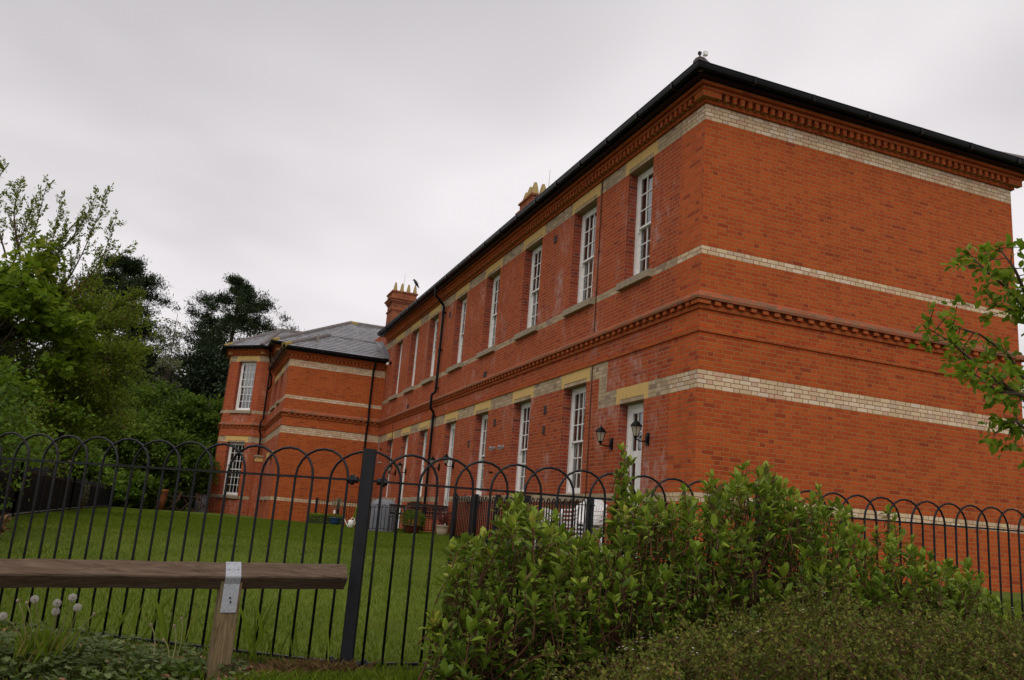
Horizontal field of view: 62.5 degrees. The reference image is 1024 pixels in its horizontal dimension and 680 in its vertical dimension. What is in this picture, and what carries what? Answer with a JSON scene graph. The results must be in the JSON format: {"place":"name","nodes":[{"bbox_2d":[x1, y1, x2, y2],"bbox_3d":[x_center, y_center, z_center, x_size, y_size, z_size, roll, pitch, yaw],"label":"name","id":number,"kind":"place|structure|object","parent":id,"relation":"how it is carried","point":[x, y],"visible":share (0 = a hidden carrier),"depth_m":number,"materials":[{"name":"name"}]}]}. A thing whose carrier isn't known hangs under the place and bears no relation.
{"place":"outdoors","nodes":[
{"label":"outdoors","id":0,"kind":"place"},
{"bbox_2d":[0,513,11,534],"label":"garden shrub","id":1,"kind":"object","parent":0,"point":[3,528],"visible":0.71,"depth_m":8.79,"materials":[{"name":"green plant"}]},
{"bbox_2d":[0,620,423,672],"bbox_3d":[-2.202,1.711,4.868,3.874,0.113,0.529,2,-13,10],"label":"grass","id":2,"kind":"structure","parent":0,"point":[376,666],"depth_m":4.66,"materials":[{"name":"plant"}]},
{"bbox_2d":[0,622,512,679],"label":"verge grass","id":3,"kind":"structure","parent":0,"point":[384,674],"depth_m":4.17,"materials":[{"name":"plant"}]},
{"bbox_2d":[0,506,1023,679],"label":"lawn","id":4,"kind":"structure","parent":0,"point":[1016,596],"depth_m":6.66,"materials":[{"name":"plant"}]},
{"bbox_2d":[0,612,23,644],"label":"dandelion","id":5,"kind":"object","parent":4,"relation":"on","point":[3,616],"visible":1,"depth_m":4.15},
{"bbox_2d":[16,599,25,669],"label":"dandelion","id":6,"kind":"object","parent":4,"relation":"on","point":[17,600],"visible":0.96,"depth_m":4.18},
{"bbox_2d":[25,601,31,651],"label":"dandelion","id":7,"kind":"object","parent":4,"relation":"on","point":[26,602],"visible":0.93,"depth_m":4.21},
{"bbox_2d":[2,386,62,465],"bbox_3d":[-11.682,2.400,20.033,2.701,3.468,2.315,9,-13,-20],"label":"hedgerow bush","id":8,"kind":"object","parent":4,"relation":"on","point":[44,448],"visible":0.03,"depth_m":20.07,"materials":[{"name":"green plant"}]},
{"bbox_2d":[30,595,38,651],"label":"dandelion","id":9,"kind":"object","parent":4,"relation":"on","point":[35,599],"visible":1,"depth_m":4.17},
{"bbox_2d":[0,460,73,516],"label":"boundary fence","id":10,"kind":"object","parent":4,"relation":"on","point":[57,499],"visible":0.64,"depth_m":14.38,"materials":[{"name":"black wood"}]},
{"bbox_2d":[0,351,74,509],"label":"hedgerow bush","id":11,"kind":"object","parent":4,"relation":"on","point":[3,402],"visible":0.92,"depth_m":9.21,"materials":[{"name":"green plant"}]},
{"bbox_2d":[0,620,81,677],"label":"dandelion grass","id":12,"kind":"structure","parent":4,"relation":"on","point":[41,643],"depth_m":4.18,"materials":[{"name":"plant"}]},
{"bbox_2d":[0,372,81,478],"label":"hedgerow bush","id":13,"kind":"object","parent":4,"relation":"on","point":[38,424],"visible":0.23,"depth_m":16.55,"materials":[{"name":"green plant"}]},
{"bbox_2d":[0,361,96,500],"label":"hedgerow bush","id":14,"kind":"object","parent":4,"relation":"on","point":[29,403],"visible":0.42,"depth_m":12.76,"materials":[{"name":"green plant"}]},
{"bbox_2d":[38,607,59,664],"bbox_3d":[-2.290,1.479,4.164,0.043,0.323,0.129,16,-17,-41],"label":"dandelion","id":15,"kind":"object","parent":4,"relation":"on","point":[56,610],"visible":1,"depth_m":4.17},
{"bbox_2d":[0,231,103,463],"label":"maple tree","id":16,"kind":"object","parent":4,"relation":"on","point":[25,293],"visible":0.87,"depth_m":16.99,"materials":[{"name":"green plant"}]},
{"bbox_2d":[0,315,105,436],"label":"broadleaf tree","id":17,"kind":"object","parent":4,"relation":"on","point":[31,345],"visible":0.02,"depth_m":48.54,"materials":[{"name":"green plant"}]},
{"bbox_2d":[48,599,61,649],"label":"dandelion","id":18,"kind":"object","parent":4,"relation":"on","point":[56,603],"visible":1,"depth_m":4.17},
{"bbox_2d":[41,593,76,665],"bbox_3d":[-2.244,1.448,4.180,0.173,0.389,0.043,-4,-15,33],"label":"dandelion","id":19,"kind":"object","parent":4,"relation":"on","point":[73,598],"visible":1,"depth_m":4.18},
{"bbox_2d":[50,603,81,667],"bbox_3d":[-2.206,1.470,4.184,0.168,0.333,0.043,-7,-17,42],"label":"dandelion","id":20,"kind":"object","parent":4,"relation":"on","point":[76,607],"visible":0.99,"depth_m":4.18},
{"bbox_2d":[53,612,95,660],"bbox_3d":[-2.187,1.494,4.188,0.233,0.300,0.021,1,-13,16],"label":"dandelion","id":21,"kind":"object","parent":4,"relation":"on","point":[93,613],"visible":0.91,"depth_m":4.19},
{"bbox_2d":[32,433,124,488],"bbox_3d":[-16.325,4.689,30.323,4.558,3.022,4.348,9,-13,-20],"label":"broadleaf tree","id":22,"kind":"object","parent":4,"relation":"on","point":[93,473],"visible":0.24,"depth_m":29.80,"materials":[{"name":"green plant"}]},
{"bbox_2d":[0,156,164,471],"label":"sallow tree","id":23,"kind":"object","parent":4,"relation":"on","point":[99,401],"visible":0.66,"depth_m":18.27,"materials":[{"name":"green plant"}]},
{"bbox_2d":[79,480,90,509],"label":"garden shrub","id":24,"kind":"object","parent":4,"relation":"on","point":[83,495],"visible":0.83,"depth_m":21.56,"materials":[{"name":"green plant"}]},
{"bbox_2d":[15,335,158,450],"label":"broadleaf tree","id":25,"kind":"object","parent":4,"relation":"on","point":[114,378],"visible":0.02,"depth_m":53.10,"materials":[{"name":"green plant"}]},
{"bbox_2d":[68,475,111,510],"bbox_3d":[-16.220,6.383,34.093,0.414,1.114,28.661,9,-13,-19],"label":"boundary fence","id":26,"kind":"object","parent":4,"relation":"on","point":[103,497],"visible":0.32,"depth_m":25.73,"materials":[{"name":"brown wood"}]},
{"bbox_2d":[77,663,128,679],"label":"dock plant","id":27,"kind":"object","parent":4,"relation":"on","point":[88,672],"visible":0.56,"depth_m":4.07,"materials":[{"name":"green plant"}]},
{"bbox_2d":[40,251,181,403],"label":"pine tree","id":28,"kind":"object","parent":4,"relation":"on","point":[127,266],"visible":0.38,"depth_m":58.70,"materials":[{"name":"green plant"}]},
{"bbox_2d":[53,406,169,485],"bbox_3d":[-18.614,5.379,38.306,5.664,5.169,6.017,9,-13,-20],"label":"broadleaf tree","id":29,"kind":"object","parent":4,"relation":"on","point":[127,450],"visible":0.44,"depth_m":37.98,"materials":[{"name":"green plant"}]},
{"bbox_2d":[0,618,249,679],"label":"verge weeds","id":30,"kind":"object","parent":4,"relation":"on","point":[143,651],"visible":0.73,"depth_m":4.15,"materials":[{"name":"green plant"}]},
{"bbox_2d":[106,468,163,509],"bbox_3d":[-16.206,6.461,36.035,2.858,1.974,2.399,-4,-15,32],"label":"bush","id":31,"kind":"object","parent":4,"relation":"on","point":[136,491],"visible":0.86,"depth_m":35.41,"materials":[{"name":"green plant"}]},
{"bbox_2d":[149,623,155,669],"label":"dandelion","id":32,"kind":"object","parent":4,"relation":"on","point":[150,624],"visible":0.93,"depth_m":4.18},
{"bbox_2d":[103,375,209,471],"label":"broadleaf tree","id":33,"kind":"object","parent":4,"relation":"on","point":[169,407],"visible":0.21,"depth_m":44.45,"materials":[{"name":"green plant"}]},
{"bbox_2d":[154,478,169,509],"bbox_3d":[-15.797,6.898,38.035,0.631,1.464,0.621,9,-13,-20],"label":"terracotta planter","id":34,"kind":"object","parent":4,"relation":"on","point":[165,484],"visible":0.39,"depth_m":37.88,"materials":[{"name":"orange ceramic"}]},
{"bbox_2d":[136,344,189,502],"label":"woodland","id":35,"kind":"object","parent":4,"relation":"on","point":[159,368],"depth_m":67.56,"materials":[{"name":"green plant"}]},
{"bbox_2d":[162,638,169,665],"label":"dandelion","id":36,"kind":"object","parent":4,"relation":"on","point":[163,639],"visible":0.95,"depth_m":4.17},
{"bbox_2d":[140,361,197,490],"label":"broadleaf tree","id":37,"kind":"object","parent":4,"relation":"on","point":[159,371],"depth_m":63.85,"materials":[{"name":"green plant"}]},
{"bbox_2d":[147,313,191,407],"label":"broadleaf tree","id":38,"kind":"object","parent":4,"relation":"on","point":[164,363],"visible":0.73,"depth_m":52.22,"materials":[{"name":"green plant"}]},
{"bbox_2d":[0,626,340,679],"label":"leaf litter","id":39,"kind":"object","parent":4,"relation":"on","point":[248,667],"visible":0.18,"depth_m":4.27,"materials":[{"name":"plant"}]},
{"bbox_2d":[170,624,176,664],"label":"dandelion","id":40,"kind":"object","parent":4,"relation":"on","point":[174,625],"visible":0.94,"depth_m":4.20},
{"bbox_2d":[0,559,347,679],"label":"knee rail","id":41,"kind":"object","parent":4,"relation":"on","point":[229,581],"visible":1,"depth_m":4.10,"materials":[{"name":"wood"}]},
{"bbox_2d":[165,492,182,510],"bbox_3d":[-15.413,7.342,38.488,0.593,0.882,0.540,12,-14,-29],"label":"wooden chair","id":42,"kind":"object","parent":4,"relation":"on","point":[178,497],"visible":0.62,"depth_m":38.46,"materials":[{"name":"brown wood"}]},
{"bbox_2d":[146,660,202,678],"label":"dock plant","id":43,"kind":"object","parent":4,"relation":"on","point":[184,672],"visible":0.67,"depth_m":4.09,"materials":[{"name":"green plant"}]},
{"bbox_2d":[22,588,328,663],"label":"tall grass","id":44,"kind":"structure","parent":4,"relation":"on","point":[159,613],"depth_m":4.66,"materials":[{"name":"plant"}]},
{"bbox_2d":[174,617,182,664],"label":"dandelion","id":45,"kind":"object","parent":4,"relation":"on","point":[181,618],"visible":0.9,"depth_m":4.26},
{"bbox_2d":[0,432,363,664],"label":"bow top railing","id":46,"kind":"object","parent":4,"relation":"on","point":[351,479],"visible":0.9,"depth_m":4.96,"materials":[{"name":"black metal"}]},
{"bbox_2d":[138,428,228,510],"bbox_3d":[-15.863,6.328,40.053,4.286,4.343,3.856,6,-13,-6],"label":"broadleaf tree","id":47,"kind":"object","parent":4,"relation":"on","point":[190,454],"visible":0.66,"depth_m":39.39,"materials":[{"name":"green plant"}]},
{"bbox_2d":[180,495,199,510],"bbox_3d":[-14.959,7.581,39.054,0.900,0.716,0.800,9,-13,-20],"label":"patio table","id":48,"kind":"object","parent":4,"relation":"on","point":[187,502],"visible":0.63,"depth_m":38.78,"materials":[{"name":"brown wood"}]},
{"bbox_2d":[155,345,229,408],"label":"broadleaf tree","id":49,"kind":"object","parent":4,"relation":"on","point":[209,372],"visible":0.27,"depth_m":56.12,"materials":[{"name":"green plant"}]},
{"bbox_2d":[159,492,225,511],"bbox_3d":[-14.614,7.375,37.920,3.303,1.053,0.090,9,-13,-20],"label":"garden railing","id":50,"kind":"object","parent":4,"relation":"on","point":[192,500],"visible":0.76,"depth_m":37.99,"materials":[{"name":"black metal"}]},
{"bbox_2d":[170,389,223,509],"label":"broadleaf tree","id":51,"kind":"object","parent":4,"relation":"on","point":[209,415],"visible":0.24,"depth_m":45.72,"materials":[{"name":"green plant"}]},
{"bbox_2d":[192,494,206,511],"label":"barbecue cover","id":52,"kind":"object","parent":4,"relation":"on","point":[196,503],"visible":0.41,"depth_m":40.06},
{"bbox_2d":[193,493,208,512],"bbox_3d":[-14.309,7.539,38.997,0.596,0.863,0.540,6,-13,-5],"label":"wooden chair","id":53,"kind":"object","parent":4,"relation":"on","point":[197,494],"visible":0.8,"depth_m":38.80,"materials":[{"name":"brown wood"}]},
{"bbox_2d":[204,381,225,488],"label":"broadleaf tree","id":54,"kind":"object","parent":4,"relation":"on","point":[220,390],"visible":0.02,"depth_m":50.87,"materials":[{"name":"green plant"}]},
{"bbox_2d":[141,272,304,399],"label":"pine tree","id":55,"kind":"object","parent":4,"relation":"on","point":[212,332],"visible":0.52,"depth_m":61.27,"materials":[{"name":"green plant"}]},
{"bbox_2d":[233,654,382,675],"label":"dry grass","id":56,"kind":"structure","parent":4,"relation":"on","point":[288,665],"depth_m":4.34,"materials":[{"name":"plant"}]},
{"bbox_2d":[3,507,623,559],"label":"lawn grass","id":57,"kind":"structure","parent":4,"relation":"on","point":[334,530],"depth_m":17.76,"materials":[{"name":"plant"}]},
{"bbox_2d":[306,512,345,524],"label":"box hedge","id":58,"kind":"object","parent":4,"relation":"on","point":[317,518],"visible":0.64,"depth_m":31.90,"materials":[{"name":"green plant"}]},
{"bbox_2d":[314,498,357,523],"bbox_3d":[-6.501,6.860,33.138,2.495,1.257,0.090,9,-13,-20],"label":"garden railing","id":59,"kind":"object","parent":4,"relation":"on","point":[316,505],"visible":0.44,"depth_m":33.00,"materials":[{"name":"black metal"}]},
{"bbox_2d":[329,497,343,524],"bbox_3d":[-6.583,6.397,31.662,0.556,1.066,0.575,9,-13,-20],"label":"potted olive","id":60,"kind":"object","parent":4,"relation":"on","point":[335,520],"visible":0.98,"depth_m":31.56,"materials":[{"name":"plant"}]},
{"bbox_2d":[345,517,354,526],"bbox_3d":[-5.345,6.013,27.843,0.367,0.350,0.198,16,-17,-41],"label":"watering can","id":61,"kind":"object","parent":4,"relation":"on","point":[350,523],"visible":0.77,"depth_m":27.79,"materials":[{"name":"white paint"}]},
{"bbox_2d":[352,507,356,526],"bbox_3d":[-5.181,5.886,28.388,0.367,0.832,0.366,9,-13,-20],"label":"potted conifer","id":62,"kind":"object","parent":4,"relation":"on","point":[354,515],"visible":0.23,"depth_m":28.30,"materials":[{"name":"plant"}]},
{"bbox_2d":[368,499,395,531],"bbox_3d":[-3.848,5.204,25.088,0.743,0.950,0.686,9,-13,-20],"label":"barbecue cover","id":63,"kind":"object","parent":4,"relation":"on","point":[386,502],"visible":0.66,"depth_m":24.79,"materials":[{"name":"fabric"}]},
{"bbox_2d":[387,504,406,531],"bbox_3d":[-3.223,5.127,24.215,0.540,0.805,0.563,11,-14,-28],"label":"wooden chair","id":64,"kind":"object","parent":4,"relation":"on","point":[394,509],"visible":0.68,"depth_m":24.33,"materials":[{"name":"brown wood"}]},
{"bbox_2d":[368,504,445,530],"bbox_3d":[-3.122,5.327,24.719,2.425,1.103,0.090,9,-13,-20],"label":"garden railing","id":65,"kind":"object","parent":4,"relation":"on","point":[372,528],"visible":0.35,"depth_m":24.60,"materials":[{"name":"black metal"}]},
{"bbox_2d":[399,508,426,533],"bbox_3d":[-2.763,5.064,23.595,0.787,0.706,0.746,14,-16,-38],"label":"potted shrub","id":66,"kind":"object","parent":4,"relation":"on","point":[408,528],"visible":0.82,"depth_m":23.47,"materials":[{"name":"green plant"}]},
{"bbox_2d":[404,502,450,531],"bbox_3d":[-2.396,5.181,24.420,1.248,0.847,0.650,9,-13,-20],"label":"garden bench","id":67,"kind":"object","parent":4,"relation":"on","point":[412,505],"visible":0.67,"depth_m":24.69,"materials":[{"name":"wood"}]},
{"bbox_2d":[436,508,451,534],"bbox_3d":[-1.838,4.934,23.029,0.469,0.795,0.601,-7,-17,42],"label":"potted cordyline","id":68,"kind":"object","parent":4,"relation":"on","point":[441,529],"visible":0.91,"depth_m":22.89,"materials":[{"name":"beige plant"}]},
{"bbox_2d":[449,494,594,552],"bbox_3d":[-0.070,3.549,16.024,0.090,1.307,7.145,9,-13,-20],"label":"garden railing","id":69,"kind":"object","parent":4,"relation":"on","point":[475,512],"visible":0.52,"depth_m":16.81,"materials":[{"name":"black metal"}]},
{"bbox_2d":[413,489,632,679],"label":"leafy shrub","id":70,"kind":"object","parent":4,"relation":"on","point":[553,619],"visible":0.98,"depth_m":4.10,"materials":[{"name":"green plant"}]},
{"bbox_2d":[534,508,576,548],"bbox_3d":[0.777,3.479,15.204,0.640,0.881,0.609,15,-16,-39],"label":"plastic chair","id":71,"kind":"object","parent":4,"relation":"on","point":[550,520],"visible":0.15,"depth_m":15.46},
{"bbox_2d":[558,517,606,552],"bbox_3d":[1.190,3.299,14.308,0.640,0.881,0.608,-6,-17,41],"label":"plastic chair","id":72,"kind":"object","parent":4,"relation":"on","point":[601,523],"visible":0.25,"depth_m":14.30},
{"bbox_2d":[560,509,606,537],"bbox_3d":[1.195,3.231,14.323,0.640,0.881,0.608,-6,-17,41],"label":"plastic chair","id":73,"kind":"object","parent":72,"relation":"on","point":[601,519],"visible":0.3,"depth_m":14.36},
{"bbox_2d":[560,501,606,529],"bbox_3d":[1.201,3.163,14.338,0.640,0.881,0.608,-6,-17,41],"label":"plastic chair","id":74,"kind":"object","parent":73,"relation":"on","point":[601,515],"visible":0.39,"depth_m":14.42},
{"bbox_2d":[560,499,606,528],"bbox_3d":[1.206,3.095,14.353,0.640,0.881,0.608,-6,-17,41],"label":"plastic chair","id":75,"kind":"object","parent":74,"relation":"on","point":[601,502],"visible":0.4,"depth_m":14.50,"materials":[{"name":"plastic"}]},
{"bbox_2d":[207,56,1023,592],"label":"brick building","id":76,"kind":"structure","parent":4,"relation":"on","point":[699,266],"depth_m":15.76,"materials":[{"name":"brick"}]},
{"bbox_2d":[223,442,244,494],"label":"window","id":77,"kind":"structure","parent":76,"relation":"in","point":[233,467],"depth_m":41.78,"materials":[{"name":"white paint"}]},
{"bbox_2d":[235,362,256,409],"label":"window","id":78,"kind":"structure","parent":76,"relation":"in","point":[249,374],"depth_m":42.69,"materials":[{"name":"white paint"}]},
{"bbox_2d":[386,441,392,496],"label":"window","id":79,"kind":"structure","parent":76,"relation":"in","point":[392,441],"depth_m":33.93,"materials":[{"name":"white paint"}]},
{"bbox_2d":[388,465,395,475],"bbox_3d":[-4.570,4.900,31.983,0.369,0.455,0.208,9,-13,-20],"label":"wall lantern","id":80,"kind":"object","parent":76,"relation":"attached to","point":[390,469],"depth_m":31.92,"materials":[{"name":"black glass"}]},
{"bbox_2d":[396,344,402,393],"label":"window","id":81,"kind":"structure","parent":76,"relation":"in","point":[401,344],"depth_m":35.10,"materials":[{"name":"white paint"}]},
{"bbox_2d":[397,463,406,474],"bbox_3d":[-4.006,4.626,30.555,0.369,0.455,0.208,9,-13,-20],"label":"wall lantern","id":82,"kind":"object","parent":76,"relation":"attached to","point":[400,465],"depth_m":30.51,"materials":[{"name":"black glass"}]},
{"bbox_2d":[398,436,408,527],"bbox_3d":[-3.921,5.250,31.200,0.110,3.413,1.016,9,-13,-20],"label":"door","id":83,"kind":"structure","parent":76,"relation":"in","point":[408,436],"depth_m":31.67,"materials":[{"name":"white paint"}]},
{"bbox_2d":[412,332,418,385],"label":"window","id":84,"kind":"structure","parent":76,"relation":"in","point":[418,332],"depth_m":32.76,"materials":[{"name":"white paint"}]},
{"bbox_2d":[420,431,427,496],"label":"window","id":85,"kind":"structure","parent":76,"relation":"in","point":[425,437],"depth_m":29.46,"materials":[{"name":"white paint"}]},
{"bbox_2d":[429,457,439,470],"bbox_3d":[-2.452,3.871,26.617,0.369,0.455,0.208,9,-13,-20],"label":"wall lantern","id":86,"kind":"object","parent":76,"relation":"attached to","point":[431,459],"depth_m":26.59,"materials":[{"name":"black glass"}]},
{"bbox_2d":[430,318,438,376],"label":"window","id":87,"kind":"structure","parent":76,"relation":"in","point":[436,323],"depth_m":30.34,"materials":[{"name":"white paint"}]},
{"bbox_2d":[443,453,453,468],"bbox_3d":[-1.914,3.609,25.252,0.369,0.455,0.208,9,-13,-20],"label":"wall lantern","id":88,"kind":"object","parent":76,"relation":"attached to","point":[446,461],"depth_m":25.21,"materials":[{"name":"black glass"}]},
{"bbox_2d":[444,423,455,525],"bbox_3d":[-1.845,4.242,25.939,0.110,3.413,1.086,9,-13,-20],"label":"door","id":89,"kind":"structure","parent":76,"relation":"in","point":[452,433],"depth_m":26.38,"materials":[{"name":"white paint"}]},
{"bbox_2d":[457,298,466,362],"bbox_3d":[-1.458,-0.275,27.001,0.100,2.267,1.106,9,-13,-20],"label":"window","id":90,"kind":"structure","parent":76,"relation":"in","point":[462,325],"depth_m":27.39,"materials":[{"name":"white paint"}]},
{"bbox_2d":[476,414,487,494],"bbox_3d":[-0.691,3.173,23.372,0.100,2.268,1.076,9,-13,-20],"label":"window","id":91,"kind":"structure","parent":76,"relation":"in","point":[485,417],"depth_m":23.74,"materials":[{"name":"white paint"}]},
{"bbox_2d":[488,275,499,347],"bbox_3d":[-0.376,-0.801,24.258,0.100,2.267,1.116,9,-13,-20],"label":"window","id":92,"kind":"structure","parent":76,"relation":"in","point":[496,280],"depth_m":24.64,"materials":[{"name":"white paint"}]},
{"bbox_2d":[515,402,530,491],"bbox_3d":[0.402,2.642,20.602,0.100,2.268,1.106,9,-13,-20],"label":"window","id":93,"kind":"structure","parent":76,"relation":"in","point":[525,406],"depth_m":20.96,"materials":[{"name":"white paint"}]},
{"bbox_2d":[527,245,541,327],"bbox_3d":[0.738,-1.324,21.517,0.160,2.267,1.146,9,-13,-20],"label":"window","id":94,"kind":"structure","parent":76,"relation":"in","point":[534,255],"depth_m":21.88,"materials":[{"name":"white paint"}]},
{"bbox_2d":[566,386,585,493],"bbox_3d":[1.551,2.124,17.873,0.238,2.268,1.116,9,-13,-20],"label":"window","id":95,"kind":"structure","parent":76,"relation":"in","point":[581,391],"depth_m":18.20,"materials":[{"name":"white paint"}]},
{"bbox_2d":[577,206,596,303],"bbox_3d":[1.861,-1.847,18.773,0.238,2.267,1.146,9,-13,-20],"label":"window","id":96,"kind":"structure","parent":76,"relation":"in","point":[590,260],"depth_m":19.11,"materials":[{"name":"white paint"}]},
{"bbox_2d":[595,425,612,449],"bbox_3d":[1.739,1.835,15.994,0.369,0.455,0.208,9,-13,-20],"label":"wall lantern","id":97,"kind":"object","parent":76,"relation":"attached to","point":[601,432],"depth_m":15.94,"materials":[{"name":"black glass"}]},
{"bbox_2d":[626,403,643,557],"bbox_3d":[2.300,2.532,15.344,0.080,2.782,0.906,9,-13,-20],"label":"door","id":98,"kind":"structure","parent":76,"relation":"in","point":[635,409],"depth_m":15.66,"materials":[{"name":"white paint"}]},
{"bbox_2d":[630,418,649,445],"bbox_3d":[2.227,1.598,14.757,0.369,0.455,0.208,9,-13,-20],"label":"wall lantern","id":99,"kind":"object","parent":76,"relation":"attached to","point":[636,425],"depth_m":14.70,"materials":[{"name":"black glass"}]},
{"bbox_2d":[633,167,652,275],"bbox_3d":[2.757,-2.282,16.505,0.238,2.267,0.961,9,-13,-20],"label":"window","id":100,"kind":"structure","parent":76,"relation":"in","point":[639,229],"depth_m":16.79,"materials":[{"name":"white paint"}]},
{"bbox_2d":[698,51,707,57],"bbox_3d":[3.229,-4.782,14.307,0.185,0.270,0.070,9,-13,-20],"label":"roof corner bracket","id":101,"kind":"object","parent":76,"relation":"on","point":[705,53],"visible":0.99,"depth_m":14.32,"materials":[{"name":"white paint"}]},
{"bbox_2d":[539,442,743,679],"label":"leafy shrub","id":102,"kind":"object","parent":4,"relation":"on","point":[622,529],"visible":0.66,"depth_m":4.46,"materials":[{"name":"green plant"}]},
{"bbox_2d":[339,448,1023,669],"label":"bow top railing","id":103,"kind":"object","parent":4,"relation":"on","point":[367,480],"visible":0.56,"depth_m":4.86,"materials":[{"name":"black metal"}]},
{"bbox_2d":[509,571,1007,679],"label":"cotoneaster","id":104,"kind":"object","parent":4,"relation":"on","point":[782,652],"visible":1,"depth_m":3.31,"materials":[{"name":"green plant"}]},
{"bbox_2d":[638,460,886,648],"bbox_3d":[1.443,1.426,4.858,1.203,1.480,1.052,9,-13,-20],"label":"leafy shrub","id":105,"kind":"object","parent":4,"relation":"on","point":[772,495],"visible":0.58,"depth_m":4.76,"materials":[{"name":"green plant"}]},
{"bbox_2d":[761,570,1023,679],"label":"cotoneaster","id":106,"kind":"object","parent":4,"relation":"on","point":[1005,651],"visible":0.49,"depth_m":3.97,"materials":[{"name":"green plant"}]},
{"bbox_2d":[781,482,1023,670],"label":"leafy shrub","id":107,"kind":"object","parent":4,"relation":"on","point":[960,590],"visible":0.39,"depth_m":5.22,"materials":[{"name":"green plant"}]},
{"bbox_2d":[908,233,1023,469],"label":"pear tree","id":108,"kind":"object","parent":4,"relation":"on","point":[1013,369],"visible":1,"depth_m":5.35,"materials":[{"name":"green plant"}]},
{"bbox_2d":[0,0,1023,429],"label":"sky","id":109,"kind":"structure","parent":0,"point":[322,154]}
]}

